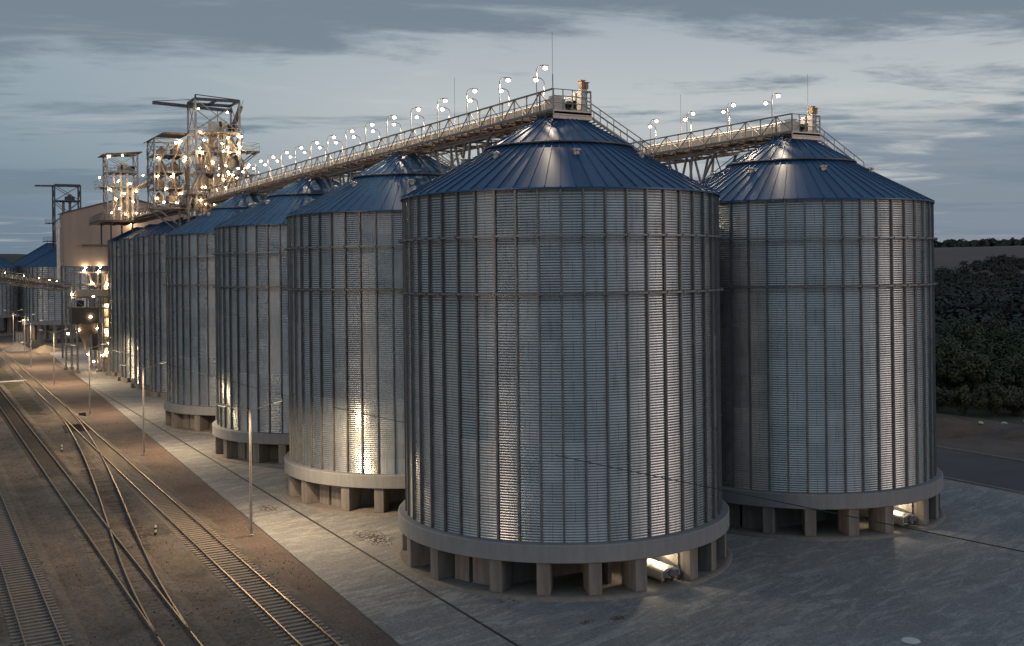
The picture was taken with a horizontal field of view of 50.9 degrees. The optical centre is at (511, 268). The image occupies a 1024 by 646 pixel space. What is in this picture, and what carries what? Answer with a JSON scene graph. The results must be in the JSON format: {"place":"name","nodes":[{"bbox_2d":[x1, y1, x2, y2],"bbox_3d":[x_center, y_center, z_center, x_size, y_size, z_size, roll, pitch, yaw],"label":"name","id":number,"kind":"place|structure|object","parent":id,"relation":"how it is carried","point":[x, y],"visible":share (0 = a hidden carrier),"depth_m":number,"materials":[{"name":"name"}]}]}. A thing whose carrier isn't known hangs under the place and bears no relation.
{"place":"outdoors","nodes":[
{"label":"outdoors","id":0,"kind":"place"},
{"bbox_2d":[143,132,187,228],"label":"screening house","id":1,"kind":"structure","parent":0,"point":[159,169],"depth_m":152.19,"materials":[{"name":"metal"}]},
{"bbox_2d":[0,336,399,645],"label":"railway ground","id":2,"kind":"structure","parent":0,"point":[97,611],"depth_m":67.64,"materials":[{"name":"gravel"}]},
{"bbox_2d":[0,365,13,380],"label":"grass patch","id":3,"kind":"object","parent":2,"relation":"on","point":[5,375],"visible":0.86,"depth_m":195.36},
{"bbox_2d":[1,341,29,351],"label":"rubble heap","id":4,"kind":"object","parent":2,"relation":"on","point":[16,346],"visible":0.94,"depth_m":257.00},
{"bbox_2d":[14,331,22,341],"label":"storage container","id":5,"kind":"object","parent":2,"relation":"on","point":[18,336],"visible":0.62,"depth_m":290.16,"materials":[{"name":"metal"}]},
{"bbox_2d":[3,383,44,414],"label":"grass patch","id":6,"kind":"object","parent":2,"relation":"on","point":[22,398],"visible":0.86,"depth_m":157.61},
{"bbox_2d":[13,313,34,354],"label":"street lamp","id":7,"kind":"object","parent":2,"relation":"on","point":[24,331],"visible":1,"depth_m":245.34,"materials":[{"name":"metal"}]},
{"bbox_2d":[19,320,42,367],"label":"street lamp","id":8,"kind":"object","parent":2,"relation":"on","point":[30,343],"visible":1,"depth_m":210.50,"materials":[{"name":"metal"}]},
{"bbox_2d":[0,270,70,291],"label":"conveyor","id":9,"kind":"object","parent":2,"relation":"on","point":[16,279],"visible":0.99,"depth_m":187.99,"materials":[{"name":"metal"}]},
{"bbox_2d":[29,344,61,352],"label":"sand heap","id":10,"kind":"object","parent":2,"relation":"on","point":[45,348],"visible":0.95,"depth_m":252.06,"materials":[{"name":"beige sand"}]},
{"bbox_2d":[0,460,91,645],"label":"railway track","id":11,"kind":"structure","parent":2,"relation":"on","point":[25,590],"depth_m":61.66,"materials":[{"name":"gravel"}]},
{"bbox_2d":[38,328,68,384],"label":"street lamp","id":12,"kind":"object","parent":2,"relation":"on","point":[53,356],"visible":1,"depth_m":177.57,"materials":[{"name":"metal"}]},
{"bbox_2d":[70,342,107,415],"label":"street lamp","id":13,"kind":"object","parent":2,"relation":"on","point":[89,376],"visible":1,"depth_m":138.85,"materials":[{"name":"metal"}]},
{"bbox_2d":[0,383,227,645],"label":"railway track","id":14,"kind":"structure","parent":2,"relation":"on","point":[15,417],"depth_m":70.77,"materials":[{"name":"metal"}]},
{"bbox_2d":[53,407,190,635],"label":"railway track","id":15,"kind":"structure","parent":2,"relation":"on","point":[85,460],"depth_m":84.48,"materials":[{"name":"metal"}]},
{"bbox_2d":[119,361,166,454],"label":"street lamp","id":16,"kind":"object","parent":2,"relation":"on","point":[144,453],"visible":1,"depth_m":108.30,"materials":[{"name":"metal"}]},
{"bbox_2d":[0,345,362,645],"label":"railway track","id":17,"kind":"structure","parent":2,"relation":"on","point":[292,614],"depth_m":71.48,"materials":[{"name":"metal"}]},
{"bbox_2d":[0,423,381,644],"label":"dark clods","id":18,"kind":"object","parent":2,"relation":"on","point":[153,556],"visible":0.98,"depth_m":68.50,"materials":[{"name":"brown soil"}]},
{"bbox_2d":[0,422,382,645],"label":"loose stones","id":19,"kind":"object","parent":2,"relation":"on","point":[151,550],"visible":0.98,"depth_m":68.15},
{"bbox_2d":[0,426,383,645],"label":"weeds","id":20,"kind":"object","parent":2,"relation":"on","point":[136,540],"visible":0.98,"depth_m":67.91,"materials":[{"name":"green plant"}]},
{"bbox_2d":[216,399,282,536],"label":"street lamp","id":21,"kind":"object","parent":2,"relation":"on","point":[251,534],"visible":1,"depth_m":74.57,"materials":[{"name":"metal"}]},
{"bbox_2d":[152,94,259,221],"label":"elevator tower","id":22,"kind":"structure","parent":0,"point":[205,163],"depth_m":151.16,"materials":[{"name":"metal"}]},
{"bbox_2d":[0,254,1023,424],"bbox_3d":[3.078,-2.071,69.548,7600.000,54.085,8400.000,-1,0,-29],"label":"ground","id":23,"kind":"structure","parent":0,"point":[1006,415],"depth_m":136.56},
{"bbox_2d":[0,257,19,335],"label":"distant grain silo","id":24,"kind":"object","parent":23,"relation":"on","point":[8,298],"visible":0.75,"depth_m":322.78,"materials":[{"name":"metal"}]},
{"bbox_2d":[935,350,948,388],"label":"leafy tree","id":25,"kind":"object","parent":23,"relation":"on","point":[939,366],"visible":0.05,"depth_m":140.97,"materials":[{"name":"green plant"}]},
{"bbox_2d":[936,386,950,411],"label":"leafy tree","id":26,"kind":"object","parent":23,"relation":"on","point":[942,393],"visible":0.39,"depth_m":134.11,"materials":[{"name":"green plant"}]},
{"bbox_2d":[936,320,964,338],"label":"leafy tree","id":27,"kind":"object","parent":23,"relation":"on","point":[943,330],"visible":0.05,"depth_m":186.42,"materials":[{"name":"green plant"}]},
{"bbox_2d":[936,362,972,404],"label":"leafy tree","id":28,"kind":"object","parent":23,"relation":"on","point":[942,383],"visible":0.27,"depth_m":142.25,"materials":[{"name":"green plant"}]},
{"bbox_2d":[935,319,985,346],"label":"leafy tree","id":29,"kind":"object","parent":23,"relation":"on","point":[957,333],"visible":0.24,"depth_m":169.15,"materials":[{"name":"green plant"}]},
{"bbox_2d":[935,335,991,387],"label":"leafy tree","id":30,"kind":"object","parent":23,"relation":"on","point":[948,351],"visible":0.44,"depth_m":146.87,"materials":[{"name":"green plant"}]},
{"bbox_2d":[947,384,979,415],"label":"leafy tree","id":31,"kind":"object","parent":23,"relation":"on","point":[963,395],"visible":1,"depth_m":131.13,"materials":[{"name":"green plant"}]},
{"bbox_2d":[945,315,990,342],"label":"leafy tree","id":32,"kind":"object","parent":23,"relation":"on","point":[971,325],"visible":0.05,"depth_m":187.48,"materials":[{"name":"green plant"}]},
{"bbox_2d":[955,337,994,392],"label":"leafy tree","id":33,"kind":"object","parent":23,"relation":"on","point":[978,346],"visible":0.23,"depth_m":153.86,"materials":[{"name":"green plant"}]},
{"bbox_2d":[934,253,1023,332],"bbox_3d":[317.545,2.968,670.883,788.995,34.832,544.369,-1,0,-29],"label":"woodland","id":34,"kind":"object","parent":23,"relation":"on","point":[965,298],"visible":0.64,"depth_m":527.48,"materials":[{"name":"green plant"}]},
{"bbox_2d":[944,348,1014,408],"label":"leafy tree","id":35,"kind":"object","parent":23,"relation":"on","point":[971,364],"visible":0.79,"depth_m":137.40,"materials":[{"name":"green plant"}]},
{"bbox_2d":[936,446,1023,460],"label":"road kerb","id":36,"kind":"structure","parent":23,"relation":"on","point":[981,453],"depth_m":103.30,"materials":[{"name":"concrete"}]},
{"bbox_2d":[936,413,1023,459],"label":"dirt verge","id":37,"kind":"structure","parent":23,"relation":"on","point":[989,443],"depth_m":110.30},
{"bbox_2d":[936,415,999,437],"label":"earth heap","id":38,"kind":"object","parent":37,"relation":"on","point":[948,427],"visible":0.66,"depth_m":116.11,"materials":[{"name":"soil"}]},
{"bbox_2d":[943,476,1023,493],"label":"road kerb","id":39,"kind":"structure","parent":23,"relation":"on","point":[990,486],"depth_m":88.07,"materials":[{"name":"concrete"}]},
{"bbox_2d":[963,318,1008,343],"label":"leafy tree","id":40,"kind":"object","parent":23,"relation":"on","point":[985,332],"visible":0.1,"depth_m":188.99,"materials":[{"name":"green plant"}]},
{"bbox_2d":[972,383,1014,416],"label":"leafy tree","id":41,"kind":"object","parent":23,"relation":"on","point":[996,393],"visible":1,"depth_m":130.02,"materials":[{"name":"green plant"}]},
{"bbox_2d":[979,313,1010,333],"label":"leafy tree","id":42,"kind":"object","parent":23,"relation":"on","point":[986,323],"visible":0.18,"depth_m":207.45,"materials":[{"name":"green plant"}]},
{"bbox_2d":[968,353,1023,409],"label":"leafy tree","id":43,"kind":"object","parent":23,"relation":"on","point":[1008,360],"visible":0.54,"depth_m":138.02,"materials":[{"name":"green plant"}]},
{"bbox_2d":[983,341,1008,369],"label":"leafy tree","id":44,"kind":"object","parent":23,"relation":"on","point":[998,352],"visible":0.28,"depth_m":153.35,"materials":[{"name":"green plant"}]},
{"bbox_2d":[994,324,1023,342],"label":"leafy tree","id":45,"kind":"object","parent":23,"relation":"on","point":[1003,334],"visible":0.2,"depth_m":189.36,"materials":[{"name":"green plant"}]},
{"bbox_2d":[1000,326,1023,353],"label":"leafy tree","id":46,"kind":"object","parent":23,"relation":"on","point":[1018,341],"visible":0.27,"depth_m":165.84,"materials":[{"name":"green plant"}]},
{"bbox_2d":[1002,391,1023,415],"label":"leafy tree","id":47,"kind":"object","parent":23,"relation":"on","point":[1016,408],"visible":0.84,"depth_m":130.79,"materials":[{"name":"green plant"}]},
{"bbox_2d":[1002,385,1023,413],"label":"leafy tree","id":48,"kind":"object","parent":23,"relation":"on","point":[1015,389],"visible":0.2,"depth_m":133.21,"materials":[{"name":"green plant"}]},
{"bbox_2d":[1006,344,1023,387],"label":"leafy tree","id":49,"kind":"object","parent":23,"relation":"on","point":[1015,349],"visible":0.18,"depth_m":152.44,"materials":[{"name":"green plant"}]},
{"bbox_2d":[1007,352,1023,385],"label":"leafy tree","id":50,"kind":"object","parent":23,"relation":"on","point":[1019,362],"visible":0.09,"depth_m":143.29,"materials":[{"name":"green plant"}]},
{"bbox_2d":[0,0,1023,253],"label":"sky","id":51,"kind":"structure","parent":0,"point":[928,94],"materials":[{"name":"grey"}]},
{"bbox_2d":[37,333,1023,645],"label":"pavement","id":52,"kind":"structure","parent":0,"point":[929,589],"depth_m":61.06,"materials":[{"name":"concrete"}]},
{"bbox_2d":[11,243,75,333],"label":"distant grain silo","id":53,"kind":"object","parent":52,"relation":"on","point":[21,263],"visible":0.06,"depth_m":331.37,"materials":[{"name":"metal"}]},
{"bbox_2d":[35,184,80,334],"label":"distant tower","id":54,"kind":"structure","parent":52,"relation":"on","point":[69,199],"depth_m":318.93,"materials":[{"name":"metal"}]},
{"bbox_2d":[20,247,106,346],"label":"distant grain silo","id":55,"kind":"object","parent":52,"relation":"on","point":[44,305],"visible":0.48,"depth_m":273.09,"materials":[{"name":"metal"}]},
{"bbox_2d":[64,270,108,373],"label":"hopper frame","id":56,"kind":"object","parent":52,"relation":"on","point":[83,321],"visible":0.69,"depth_m":199.33,"materials":[{"name":"metal"}]},
{"bbox_2d":[97,328,1023,551],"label":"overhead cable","id":57,"kind":"object","parent":56,"relation":"hanging from","point":[689,483],"visible":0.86,"depth_m":48.41,"materials":[{"name":"black rubber"}]},
{"bbox_2d":[58,197,185,358],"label":"raised warehouse","id":58,"kind":"structure","parent":52,"relation":"on","point":[80,241],"depth_m":230.65,"materials":[{"name":"beige painted metal cladding"},{"name":"concrete"}]},
{"bbox_2d":[56,222,62,288],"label":"exhaust pipe","id":59,"kind":"object","parent":58,"relation":"attached to","point":[58,225],"visible":0.89,"depth_m":210.36,"materials":[{"name":"grey metal"}]},
{"bbox_2d":[105,227,141,375],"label":"narrow grain silo","id":60,"kind":"object","parent":52,"relation":"on","point":[113,256],"visible":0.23,"depth_m":191.99,"materials":[{"name":"metal"}]},
{"bbox_2d":[89,211,136,244],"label":"loading platform","id":61,"kind":"structure","parent":60,"relation":"on","point":[101,223],"depth_m":190.52,"materials":[{"name":"metal"}]},
{"bbox_2d":[94,151,142,219],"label":"steel tower","id":62,"kind":"structure","parent":61,"relation":"on","point":[123,168],"depth_m":189.29,"materials":[{"name":"metal"}]},
{"bbox_2d":[134,165,170,189],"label":"footbridge","id":63,"kind":"object","parent":62,"relation":"attached to","point":[143,185],"visible":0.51,"depth_m":179.19,"materials":[{"name":"paint"}]},
{"bbox_2d":[123,197,198,222],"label":"conveyor gallery","id":64,"kind":"object","parent":61,"relation":"on","point":[146,215],"visible":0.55,"depth_m":178.38,"materials":[{"name":"metal"}]},
{"bbox_2d":[117,224,156,382],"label":"narrow grain silo","id":65,"kind":"object","parent":52,"relation":"on","point":[126,300],"visible":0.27,"depth_m":180.96,"materials":[{"name":"metal"}]},
{"bbox_2d":[130,221,172,388],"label":"narrow grain silo","id":66,"kind":"object","parent":52,"relation":"on","point":[140,296],"visible":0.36,"depth_m":169.97,"materials":[{"name":"metal"}]},
{"bbox_2d":[145,217,192,396],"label":"narrow grain silo","id":67,"kind":"object","parent":52,"relation":"on","point":[156,272],"visible":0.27,"depth_m":158.96,"materials":[{"name":"metal"}]},
{"bbox_2d":[162,192,265,433],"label":"grain silo","id":68,"kind":"object","parent":52,"relation":"on","point":[189,403],"visible":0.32,"depth_m":123.69,"materials":[{"name":"metal"}]},
{"bbox_2d":[258,185,284,200],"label":"support trestle","id":69,"kind":"object","parent":52,"relation":"on","point":[268,192],"visible":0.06,"depth_m":122.28,"materials":[{"name":"metal"}]},
{"bbox_2d":[37,353,518,645],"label":"drain channel","id":70,"kind":"object","parent":52,"relation":"on","point":[466,614],"visible":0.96,"depth_m":71.93,"materials":[{"name":"black concrete"}]},
{"bbox_2d":[211,174,349,466],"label":"grain silo","id":71,"kind":"object","parent":52,"relation":"on","point":[251,301],"visible":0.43,"depth_m":102.52,"materials":[{"name":"metal"}]},
{"bbox_2d":[327,166,368,189],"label":"support trestle","id":72,"kind":"object","parent":52,"relation":"on","point":[345,172],"visible":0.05,"depth_m":100.99,"materials":[{"name":"metal"}]},
{"bbox_2d":[283,152,460,516],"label":"grain silo","id":73,"kind":"object","parent":52,"relation":"on","point":[343,249],"visible":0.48,"depth_m":81.48,"materials":[{"name":"metal"}]},
{"bbox_2d":[258,505,627,624],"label":"soil clods","id":74,"kind":"object","parent":52,"relation":"on","point":[619,617],"visible":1,"depth_m":72.84,"materials":[{"name":"soil"}]},
{"bbox_2d":[432,135,502,174],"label":"support trestle","id":75,"kind":"object","parent":52,"relation":"on","point":[487,143],"visible":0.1,"depth_m":80.48,"materials":[{"name":"metal"}]},
{"bbox_2d":[202,80,591,204],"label":"conveyor gallery","id":76,"kind":"object","parent":75,"relation":"on","point":[575,107],"visible":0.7,"depth_m":83.54,"materials":[{"name":"metal"}]},
{"bbox_2d":[295,146,302,175],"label":"gallery lamp","id":77,"kind":"object","parent":76,"relation":"attached to","point":[301,147],"visible":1,"depth_m":112.12,"materials":[{"name":"metal"}]},
{"bbox_2d":[327,135,335,167],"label":"gallery lamp","id":78,"kind":"object","parent":76,"relation":"attached to","point":[327,147],"visible":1,"depth_m":103.47,"materials":[{"name":"metal"}]},
{"bbox_2d":[345,129,354,158],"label":"gallery lamp","id":79,"kind":"object","parent":76,"relation":"attached to","point":[345,140],"visible":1,"depth_m":99.16,"materials":[{"name":"metal"}]},
{"bbox_2d":[365,122,374,157],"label":"gallery lamp","id":80,"kind":"object","parent":76,"relation":"attached to","point":[372,123],"visible":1,"depth_m":94.83,"materials":[{"name":"metal"}]},
{"bbox_2d":[387,115,396,151],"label":"gallery lamp","id":81,"kind":"object","parent":76,"relation":"attached to","point":[394,117],"visible":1,"depth_m":90.53,"materials":[{"name":"metal"}]},
{"bbox_2d":[411,107,420,145],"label":"gallery lamp","id":82,"kind":"object","parent":76,"relation":"attached to","point":[419,108],"visible":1,"depth_m":86.22,"materials":[{"name":"metal"}]},
{"bbox_2d":[437,98,447,138],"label":"gallery lamp","id":83,"kind":"object","parent":76,"relation":"attached to","point":[445,99],"visible":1,"depth_m":81.88,"materials":[{"name":"metal"}]},
{"bbox_2d":[466,88,477,131],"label":"gallery lamp","id":84,"kind":"object","parent":76,"relation":"attached to","point":[474,90],"visible":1,"depth_m":77.58,"materials":[{"name":"metal"}]},
{"bbox_2d":[498,88,509,112],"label":"gallery lamp","id":85,"kind":"object","parent":76,"relation":"attached to","point":[501,89],"visible":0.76,"depth_m":78.10,"materials":[{"name":"metal"}]},
{"bbox_2d":[499,77,510,122],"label":"gallery lamp","id":86,"kind":"object","parent":76,"relation":"attached to","point":[507,79],"visible":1,"depth_m":73.26,"materials":[{"name":"metal"}]},
{"bbox_2d":[533,77,544,102],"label":"gallery lamp","id":87,"kind":"object","parent":76,"relation":"attached to","point":[534,78],"visible":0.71,"depth_m":73.84,"materials":[{"name":"metal"}]},
{"bbox_2d":[536,65,548,112],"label":"gallery lamp","id":88,"kind":"object","parent":76,"relation":"attached to","point":[545,67],"visible":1,"depth_m":68.94,"materials":[{"name":"metal"}]},
{"bbox_2d":[552,43,553,109],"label":"lightning rod","id":89,"kind":"object","parent":76,"relation":"attached to","point":[552,79],"visible":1,"depth_m":67.29,"materials":[{"name":"metal"}]},
{"bbox_2d":[397,100,731,601],"bbox_3d":[3.144,3.653,69.548,21.440,29.122,21.440,-1,0,-29],"label":"grain silo","id":90,"kind":"object","parent":52,"relation":"on","point":[562,289],"visible":1,"depth_m":60.78,"materials":[{"name":"metal"}]},
{"bbox_2d":[647,558,679,583],"bbox_3d":[8.111,17.483,62.830,1.380,0.950,3.820,-1,0,-32],"label":"belt conveyor","id":91,"kind":"object","parent":90,"relation":"on","point":[660,571],"visible":0.6,"depth_m":61.55,"materials":[{"name":"metal"}]},
{"bbox_2d":[651,556,679,579],"bbox_3d":[8.970,17.323,63.209,0.100,1.250,2.800,-1,0,-29],"label":"side shield","id":92,"kind":"object","parent":90,"relation":"on","point":[663,559],"visible":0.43,"depth_m":62.96,"materials":[{"name":"grey metal"}]},
{"bbox_2d":[657,151,739,181],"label":"support trestle","id":93,"kind":"object","parent":52,"relation":"on","point":[707,166],"visible":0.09,"depth_m":91.00,"materials":[{"name":"metal"}]},
{"bbox_2d":[630,106,820,163],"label":"conveyor gallery","id":94,"kind":"object","parent":93,"relation":"on","point":[806,128],"visible":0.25,"depth_m":85.95,"materials":[{"name":"metal"}]},
{"bbox_2d":[650,119,658,153],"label":"gallery lamp","id":95,"kind":"object","parent":94,"relation":"attached to","point":[656,121],"visible":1,"depth_m":94.76,"materials":[{"name":"metal"}]},
{"bbox_2d":[687,111,695,148],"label":"gallery lamp","id":96,"kind":"object","parent":94,"relation":"attached to","point":[693,112],"visible":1,"depth_m":90.33,"materials":[{"name":"metal"}]},
{"bbox_2d":[727,103,735,141],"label":"gallery lamp","id":97,"kind":"object","parent":94,"relation":"attached to","point":[733,105],"visible":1,"depth_m":85.85,"materials":[{"name":"metal"}]},
{"bbox_2d":[771,93,780,134],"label":"gallery lamp","id":98,"kind":"object","parent":94,"relation":"attached to","point":[778,94],"visible":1,"depth_m":81.43,"materials":[{"name":"metal"}]},
{"bbox_2d":[700,125,945,540],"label":"grain silo","id":99,"kind":"object","parent":52,"relation":"on","point":[828,283],"visible":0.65,"depth_m":72.71,"materials":[{"name":"metal"}]},
{"bbox_2d":[860,508,915,527],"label":"belt conveyor","id":100,"kind":"object","parent":99,"relation":"on","point":[901,518],"visible":0.58,"depth_m":73.85,"materials":[{"name":"metal"}]},
{"bbox_2d":[894,506,914,524],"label":"side shield","id":101,"kind":"object","parent":100,"relation":"attached to","point":[896,508],"visible":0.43,"depth_m":75.18,"materials":[{"name":"grey metal"}]},
{"bbox_2d":[901,637,920,643],"bbox_3d":[19.344,18.017,52.165,0.900,0.025,0.900,-1,0,-29],"label":"manhole cover","id":102,"kind":"object","parent":52,"relation":"on","point":[911,640],"visible":1,"depth_m":52.10,"materials":[{"name":"grey metal"}]},
{"bbox_2d":[934,246,1023,274],"bbox_3d":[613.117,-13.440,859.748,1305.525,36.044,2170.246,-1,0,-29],"label":"field","id":103,"kind":"structure","parent":0,"point":[950,257],"depth_m":1211.48,"materials":[{"name":"green plant"}]},
{"bbox_2d":[934,237,1023,247],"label":"ridge tree line","id":104,"kind":"object","parent":103,"relation":"on","point":[983,242],"visible":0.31,"depth_m":1597.31,"materials":[{"name":"plant"}]},
{"bbox_2d":[936,447,1023,491],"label":"side road","id":105,"kind":"structure","parent":0,"point":[986,469],"depth_m":96.18,"materials":[{"name":"grey asphalt"}]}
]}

